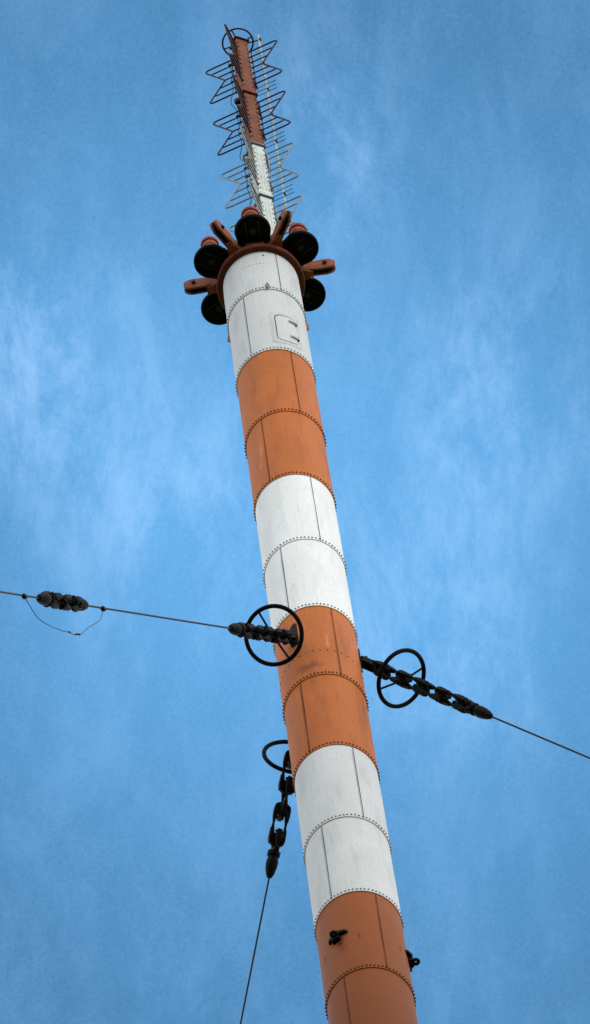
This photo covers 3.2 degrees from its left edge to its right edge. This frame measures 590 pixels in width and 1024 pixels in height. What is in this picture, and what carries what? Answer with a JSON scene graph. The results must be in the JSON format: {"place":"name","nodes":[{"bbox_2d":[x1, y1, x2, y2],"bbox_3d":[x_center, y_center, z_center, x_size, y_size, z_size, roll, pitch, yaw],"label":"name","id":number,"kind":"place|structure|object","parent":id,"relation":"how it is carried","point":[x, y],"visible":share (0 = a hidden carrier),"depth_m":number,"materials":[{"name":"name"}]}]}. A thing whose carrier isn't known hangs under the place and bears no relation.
{"place":"outdoors","nodes":[
{"label":"outdoors","id":0,"kind":"place"},
{"bbox_2d":[0,0,589,1023],"label":"sky","id":1,"kind":"structure","parent":0,"point":[440,152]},
{"label":"ground","id":2,"kind":"structure","parent":0,"visible":0},
{"bbox_2d":[0,591,303,666],"bbox_3d":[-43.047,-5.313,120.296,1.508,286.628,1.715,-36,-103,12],"label":"guy rope","id":3,"kind":"object","parent":2,"relation":"attached to","point":[248,630],"visible":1,"depth_m":252.98,"materials":[{"name":"metal"}]},
{"bbox_2d":[240,740,293,1023],"bbox_3d":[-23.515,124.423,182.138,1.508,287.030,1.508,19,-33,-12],"label":"guy rope","id":4,"kind":"object","parent":2,"relation":"attached to","point":[277,837],"visible":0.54,"depth_m":255.68,"materials":[{"name":"metal"}]},
{"bbox_2d":[183,206,419,1023],"bbox_3d":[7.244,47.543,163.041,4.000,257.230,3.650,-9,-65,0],"label":"radio mast","id":5,"kind":"object","parent":2,"relation":"on","point":[261,285],"visible":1,"depth_m":258.19,"materials":[{"name":"metal"}]},
{"bbox_2d":[205,24,307,240],"bbox_3d":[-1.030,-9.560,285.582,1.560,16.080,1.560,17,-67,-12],"label":"antenna","id":6,"kind":"object","parent":5,"relation":"on","point":[256,159],"visible":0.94,"depth_m":286.94,"materials":[{"name":"red paint"}]},
{"bbox_2d":[359,648,589,758],"bbox_3d":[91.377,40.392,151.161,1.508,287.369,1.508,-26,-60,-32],"label":"guy rope","id":7,"kind":"object","parent":2,"relation":"attached to","point":[384,670],"visible":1,"depth_m":255.46,"materials":[{"name":"metal"}]}
]}

